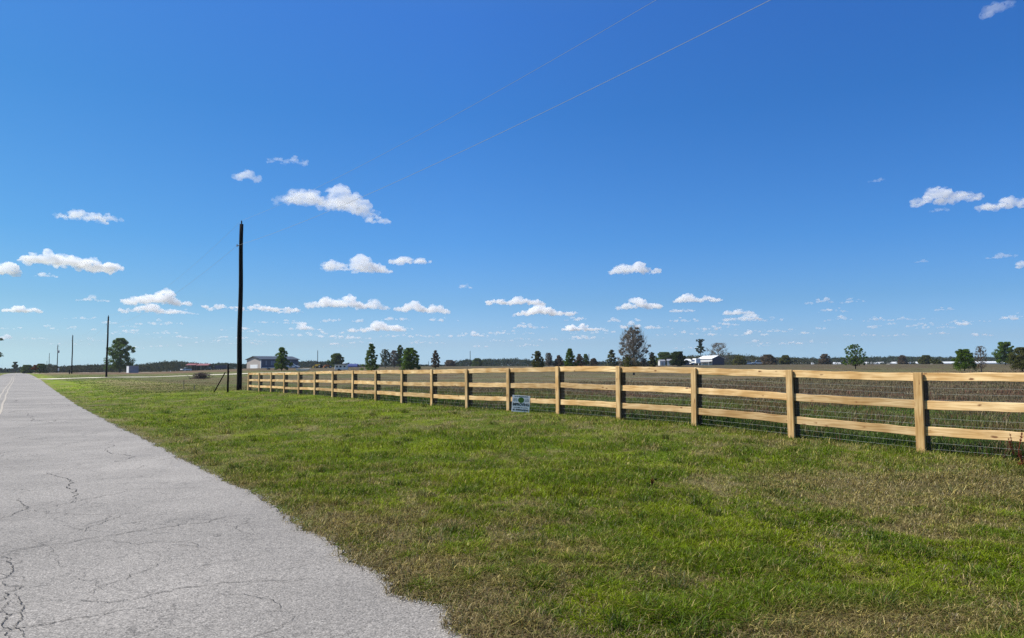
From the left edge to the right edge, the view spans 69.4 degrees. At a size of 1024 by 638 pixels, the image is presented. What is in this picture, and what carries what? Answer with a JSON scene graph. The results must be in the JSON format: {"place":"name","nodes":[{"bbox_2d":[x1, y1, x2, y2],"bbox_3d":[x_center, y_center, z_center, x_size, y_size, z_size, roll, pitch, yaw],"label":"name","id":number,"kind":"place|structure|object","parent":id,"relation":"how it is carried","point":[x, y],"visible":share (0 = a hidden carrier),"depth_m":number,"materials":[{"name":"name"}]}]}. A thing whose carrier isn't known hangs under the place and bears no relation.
{"place":"outdoors","nodes":[
{"label":"outdoors","id":0,"kind":"place"},
{"bbox_2d":[49,372,290,378],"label":"driveway","id":1,"kind":"structure","parent":0,"point":[164,376],"depth_m":130.66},
{"bbox_2d":[186,363,212,370],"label":"pole barn","id":2,"kind":"structure","parent":0,"point":[196,366],"depth_m":406.73,"materials":[{"name":"red metal"}]},
{"bbox_2d":[0,373,473,637],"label":"road","id":3,"kind":"structure","parent":0,"point":[108,530],"depth_m":6.06,"materials":[{"name":"grey asphalt"}]},
{"bbox_2d":[245,356,299,367],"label":"metal building","id":4,"kind":"structure","parent":0,"point":[261,361],"depth_m":242.86,"materials":[{"name":"grey metal"}]},
{"bbox_2d":[0,364,1023,637],"bbox_3d":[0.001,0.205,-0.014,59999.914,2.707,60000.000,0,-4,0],"label":"ground","id":5,"kind":"structure","parent":0,"point":[242,398],"depth_m":18.70,"materials":[{"name":"green plant"}]},
{"bbox_2d":[11,362,17,368],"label":"tall pine","id":6,"kind":"object","parent":5,"relation":"on","point":[15,366],"visible":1,"depth_m":458.45,"materials":[{"name":"green plant"}]},
{"bbox_2d":[20,365,32,373],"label":"tree","id":7,"kind":"object","parent":5,"relation":"on","point":[25,369],"visible":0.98,"depth_m":327.79,"materials":[{"name":"green plant"}]},
{"bbox_2d":[35,364,47,372],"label":"tree","id":8,"kind":"object","parent":5,"relation":"on","point":[42,367],"visible":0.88,"depth_m":318.46,"materials":[{"name":"green plant"}]},
{"bbox_2d":[57,346,59,372],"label":"utility pole","id":9,"kind":"object","parent":5,"relation":"on","point":[58,351],"visible":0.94,"depth_m":292.56,"materials":[{"name":"brown wood"}]},
{"bbox_2d":[71,335,72,373],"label":"utility pole","id":10,"kind":"object","parent":5,"relation":"on","point":[72,356],"visible":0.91,"depth_m":209.74,"materials":[{"name":"brown wood"}]},
{"bbox_2d":[105,315,108,376],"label":"utility pole","id":11,"kind":"object","parent":5,"relation":"on","point":[106,370],"visible":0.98,"depth_m":130.87,"materials":[{"name":"brown wood"}]},
{"bbox_2d":[102,338,135,371],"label":"round tree","id":12,"kind":"object","parent":5,"relation":"on","point":[117,355],"visible":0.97,"depth_m":298.15,"materials":[{"name":"green plant"}]},
{"bbox_2d":[0,360,246,372],"bbox_3d":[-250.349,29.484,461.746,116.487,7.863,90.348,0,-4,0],"label":"distant woods","id":13,"kind":"object","parent":5,"relation":"on","point":[174,366],"visible":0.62,"depth_m":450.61,"materials":[{"name":"green plant"}]},
{"bbox_2d":[126,366,138,372],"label":"pale shed","id":14,"kind":"structure","parent":5,"relation":"on","point":[132,369],"depth_m":235.44,"materials":[{"name":"metal"}]},
{"bbox_2d":[187,372,213,378],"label":"brush pile","id":15,"kind":"object","parent":5,"relation":"on","point":[202,375],"visible":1,"depth_m":102.47,"materials":[{"name":"brown"}]},
{"bbox_2d":[215,365,226,369],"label":"trailer","id":16,"kind":"object","parent":5,"relation":"on","point":[220,367],"visible":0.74,"depth_m":378.17,"materials":[{"name":"blue paint"}]},
{"bbox_2d":[227,364,228,391],"bbox_3d":[-18.169,3.932,47.311,0.135,2.128,0.224,2,-4,-31],"label":"corner post","id":17,"kind":"object","parent":5,"relation":"on","point":[227,377],"visible":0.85,"depth_m":47.31,"materials":[{"name":"brown wood"}]},
{"bbox_2d":[236,220,242,390],"bbox_3d":[-18.692,-0.726,50.671,0.525,12.179,0.341,0,-4,0],"label":"utility pole","id":18,"kind":"object","parent":5,"relation":"on","point":[239,344],"visible":0.94,"depth_m":50.54,"materials":[{"name":"brown wood"}]},
{"bbox_2d":[99,1,653,324],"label":"overhead wire","id":19,"kind":"object","parent":18,"relation":"attached to","point":[430,128],"visible":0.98,"depth_m":25.77,"materials":[{"name":"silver metal"}]},
{"bbox_2d":[64,0,769,348],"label":"overhead wire","id":20,"kind":"object","parent":18,"relation":"attached to","point":[505,130],"visible":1,"depth_m":21.18,"materials":[{"name":"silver metal"}]},
{"bbox_2d":[274,347,292,370],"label":"young tree","id":21,"kind":"object","parent":5,"relation":"on","point":[280,358],"visible":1,"depth_m":174.26,"materials":[{"name":"green plant"}]},
{"bbox_2d":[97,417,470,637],"bbox_3d":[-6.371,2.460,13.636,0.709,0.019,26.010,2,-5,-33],"label":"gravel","id":22,"kind":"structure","parent":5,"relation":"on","point":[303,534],"depth_m":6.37,"materials":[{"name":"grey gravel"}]},
{"bbox_2d":[312,362,322,367],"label":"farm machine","id":23,"kind":"object","parent":5,"relation":"on","point":[319,365],"visible":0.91,"depth_m":224.37,"materials":[{"name":"green paint"}]},
{"bbox_2d":[326,353,344,366],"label":"young tree","id":24,"kind":"object","parent":5,"relation":"on","point":[336,358],"visible":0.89,"depth_m":298.15,"materials":[{"name":"green plant"}]},
{"bbox_2d":[334,363,347,370],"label":"camper","id":25,"kind":"object","parent":5,"relation":"on","point":[340,367],"visible":0.93,"depth_m":159.79,"materials":[{"name":"white paint"}]},
{"bbox_2d":[347,364,357,366],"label":"blue canopy","id":26,"kind":"object","parent":5,"relation":"on","point":[352,365],"visible":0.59,"depth_m":174.99,"materials":[{"name":"metal"}]},
{"bbox_2d":[360,343,378,370],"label":"conical tree","id":27,"kind":"object","parent":5,"relation":"on","point":[373,357],"visible":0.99,"depth_m":149.52,"materials":[{"name":"green plant"}]},
{"bbox_2d":[380,349,391,367],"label":"loose tree","id":28,"kind":"object","parent":5,"relation":"on","point":[386,361],"visible":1,"depth_m":209.32,"materials":[{"name":"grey plant"}]},
{"bbox_2d":[390,350,400,366],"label":"loose tree","id":29,"kind":"object","parent":5,"relation":"on","point":[394,359],"visible":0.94,"depth_m":214.28,"materials":[{"name":"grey plant"}]},
{"bbox_2d":[396,345,403,366],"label":"conical tree","id":30,"kind":"object","parent":5,"relation":"on","point":[400,351],"visible":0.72,"depth_m":234.38,"materials":[{"name":"green plant"}]},
{"bbox_2d":[399,348,420,369],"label":"bushy tree","id":31,"kind":"object","parent":5,"relation":"on","point":[413,363],"visible":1,"depth_m":148.89,"materials":[{"name":"green plant"}]},
{"bbox_2d":[431,350,439,368],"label":"narrow tree","id":32,"kind":"object","parent":5,"relation":"on","point":[435,355],"visible":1,"depth_m":189.48,"materials":[{"name":"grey plant"}]},
{"bbox_2d":[243,357,657,368],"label":"distant woods","id":33,"kind":"object","parent":5,"relation":"on","point":[465,362],"visible":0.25,"depth_m":634.53,"materials":[{"name":"green plant"}]},
{"bbox_2d":[444,360,456,365],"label":"tree","id":34,"kind":"object","parent":5,"relation":"on","point":[449,363],"visible":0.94,"depth_m":417.31,"materials":[{"name":"grey plant"}]},
{"bbox_2d":[471,358,482,365],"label":"tree","id":35,"kind":"object","parent":5,"relation":"on","point":[477,361],"visible":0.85,"depth_m":427.80,"materials":[{"name":"green plant"}]},
{"bbox_2d":[511,395,529,412],"bbox_3d":[0.269,2.672,22.796,0.550,0.630,0.019,3,-9,6],"label":"yard sign","id":36,"kind":"object","parent":5,"relation":"on","point":[520,403],"visible":1,"depth_m":22.80,"materials":[{"name":"white plastic"}]},
{"bbox_2d":[531,351,544,367],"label":"conical tree","id":37,"kind":"object","parent":5,"relation":"on","point":[538,358],"visible":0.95,"depth_m":164.34,"materials":[{"name":"green plant"}]},
{"bbox_2d":[544,353,553,365],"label":"narrow tree","id":38,"kind":"object","parent":5,"relation":"on","point":[548,362],"visible":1,"depth_m":199.28,"materials":[{"name":"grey plant"}]},
{"bbox_2d":[553,355,563,366],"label":"narrow tree","id":39,"kind":"object","parent":5,"relation":"on","point":[558,361],"visible":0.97,"depth_m":199.10,"materials":[{"name":"green plant"}]},
{"bbox_2d":[561,348,579,366],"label":"conical tree","id":40,"kind":"object","parent":5,"relation":"on","point":[570,354],"visible":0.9,"depth_m":164.29,"materials":[{"name":"green plant"}]},
{"bbox_2d":[573,354,585,365],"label":"narrow tree","id":41,"kind":"object","parent":5,"relation":"on","point":[579,357],"visible":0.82,"depth_m":189.19,"materials":[{"name":"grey plant"}]},
{"bbox_2d":[583,354,588,364],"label":"tree","id":42,"kind":"object","parent":5,"relation":"on","point":[585,356],"visible":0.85,"depth_m":229.31,"materials":[{"name":"green plant"}]},
{"bbox_2d":[589,358,599,365],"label":"narrow tree","id":43,"kind":"object","parent":5,"relation":"on","point":[593,361],"visible":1,"depth_m":258.98,"materials":[{"name":"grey plant"}]},
{"bbox_2d":[604,350,618,366],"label":"narrow tree","id":44,"kind":"object","parent":5,"relation":"on","point":[611,354],"visible":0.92,"depth_m":164.54,"materials":[{"name":"green plant"}]},
{"bbox_2d":[616,325,653,374],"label":"grey tree","id":45,"kind":"object","parent":5,"relation":"on","point":[628,360],"visible":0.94,"depth_m":107.40,"materials":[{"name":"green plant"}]},
{"bbox_2d":[247,366,1023,455],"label":"board fence","id":46,"kind":"object","parent":5,"relation":"on","point":[922,430],"visible":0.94,"depth_m":16.68,"materials":[{"name":"brown wood"}]},
{"bbox_2d":[648,352,656,366],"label":"narrow tree","id":47,"kind":"object","parent":5,"relation":"on","point":[652,362],"visible":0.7,"depth_m":159.36,"materials":[{"name":"green plant"}]},
{"bbox_2d":[658,360,664,365],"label":"shed","id":48,"kind":"structure","parent":5,"relation":"on","point":[661,362],"depth_m":269.71,"materials":[{"name":"white"}]},
{"bbox_2d":[655,352,671,364],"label":"tree","id":49,"kind":"object","parent":5,"relation":"on","point":[663,355],"visible":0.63,"depth_m":277.85,"materials":[{"name":"green plant"}]},
{"bbox_2d":[668,351,688,366],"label":"dark tree","id":50,"kind":"object","parent":5,"relation":"on","point":[678,358],"visible":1,"depth_m":208.57,"materials":[{"name":"green plant"}]},
{"bbox_2d":[691,358,700,364],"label":"box truck","id":51,"kind":"object","parent":5,"relation":"on","point":[697,360],"visible":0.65,"depth_m":267.26,"materials":[{"name":"white paint"}]},
{"bbox_2d":[695,339,705,356],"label":"tall pine","id":52,"kind":"object","parent":5,"relation":"on","point":[700,346],"visible":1,"depth_m":329.46,"materials":[{"name":"green plant"}]},
{"bbox_2d":[704,342,732,361],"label":"bare tree","id":53,"kind":"object","parent":5,"relation":"on","point":[716,344],"visible":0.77,"depth_m":339.08,"materials":[{"name":"grey plant"}]},
{"bbox_2d":[731,356,746,364],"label":"bushy tree","id":54,"kind":"object","parent":5,"relation":"on","point":[739,360],"visible":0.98,"depth_m":268.38,"materials":[{"name":"green plant"}]},
{"bbox_2d":[752,360,765,364],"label":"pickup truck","id":55,"kind":"object","parent":5,"relation":"on","point":[757,362],"visible":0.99,"depth_m":288.57,"materials":[{"name":"blue paint"}]},
{"bbox_2d":[760,354,778,364],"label":"bushy tree","id":56,"kind":"object","parent":5,"relation":"on","point":[769,359],"visible":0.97,"depth_m":288.45,"materials":[{"name":"grey plant"}]},
{"bbox_2d":[779,355,792,364],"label":"bushy tree","id":57,"kind":"object","parent":5,"relation":"on","point":[785,359],"visible":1,"depth_m":258.48,"materials":[{"name":"green plant"}]},
{"bbox_2d":[817,354,831,363],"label":"bushy tree","id":58,"kind":"object","parent":5,"relation":"on","point":[825,359],"visible":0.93,"depth_m":328.37,"materials":[{"name":"grey plant"}]},
{"bbox_2d":[686,354,1019,364],"bbox_3d":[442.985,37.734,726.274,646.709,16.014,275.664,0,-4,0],"label":"distant woods","id":59,"kind":"object","parent":5,"relation":"on","point":[889,359],"visible":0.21,"depth_m":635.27,"materials":[{"name":"green plant"}]},
{"bbox_2d":[841,344,867,368],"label":"loose tree","id":60,"kind":"object","parent":5,"relation":"on","point":[855,358],"visible":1,"depth_m":139.58,"materials":[{"name":"green plant"}]},
{"bbox_2d":[897,355,909,363],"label":"bushy tree","id":61,"kind":"object","parent":5,"relation":"on","point":[902,359],"visible":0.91,"depth_m":328.40,"materials":[{"name":"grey plant"}]},
{"bbox_2d":[918,355,932,363],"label":"bushy tree","id":62,"kind":"object","parent":5,"relation":"on","point":[925,359],"visible":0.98,"depth_m":288.49,"materials":[{"name":"green plant"}]},
{"bbox_2d":[930,359,943,363],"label":"bushy tree","id":63,"kind":"object","parent":5,"relation":"on","point":[936,361],"visible":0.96,"depth_m":258.86,"materials":[{"name":"green plant"}]},
{"bbox_2d":[951,349,979,370],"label":"bushy tree","id":64,"kind":"object","parent":5,"relation":"on","point":[963,357],"visible":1,"depth_m":114.28,"materials":[{"name":"green plant"}]},
{"bbox_2d":[973,346,988,371],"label":"bare tree","id":65,"kind":"object","parent":5,"relation":"on","point":[981,358],"visible":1,"depth_m":99.73,"materials":[{"name":"grey plant"}]},
{"bbox_2d":[967,361,1006,363],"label":"greenhouse","id":66,"kind":"object","parent":5,"relation":"on","point":[991,362],"visible":0.27,"depth_m":559.28,"materials":[{"name":"white paint"}]},
{"bbox_2d":[991,342,1013,364],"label":"conical tree","id":67,"kind":"object","parent":5,"relation":"on","point":[1001,354],"visible":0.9,"depth_m":189.18,"materials":[{"name":"green plant"}]},
{"bbox_2d":[1005,347,1023,370],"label":"bushy tree","id":68,"kind":"object","parent":5,"relation":"on","point":[1017,364],"visible":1,"depth_m":109.50,"materials":[{"name":"green plant"}]},
{"bbox_2d":[1008,432,1022,461],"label":"dock weed","id":69,"kind":"object","parent":5,"relation":"on","point":[1014,455],"visible":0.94,"depth_m":11.67,"materials":[{"name":"brown plant"}]},
{"bbox_2d":[1017,451,1023,466],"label":"dock weed","id":70,"kind":"object","parent":5,"relation":"on","point":[1022,461],"visible":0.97,"depth_m":11.08,"materials":[{"name":"brown plant"}]},
{"bbox_2d":[0,0,1023,370],"label":"sky","id":71,"kind":"structure","parent":0,"point":[793,178],"materials":[{"name":"blue"}]},
{"bbox_2d":[52,382,1023,637],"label":"grass","id":72,"kind":"structure","parent":0,"point":[751,556],"depth_m":7.14,"materials":[{"name":"green plant"}]},
{"bbox_2d":[57,366,1023,460],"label":"field grass","id":73,"kind":"structure","parent":0,"point":[946,442],"depth_m":25.73,"materials":[{"name":"plant"}]},
{"bbox_2d":[698,355,725,364],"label":"barn","id":74,"kind":"structure","parent":0,"point":[713,360],"depth_m":301.34,"materials":[{"name":"white metal"}]}
]}

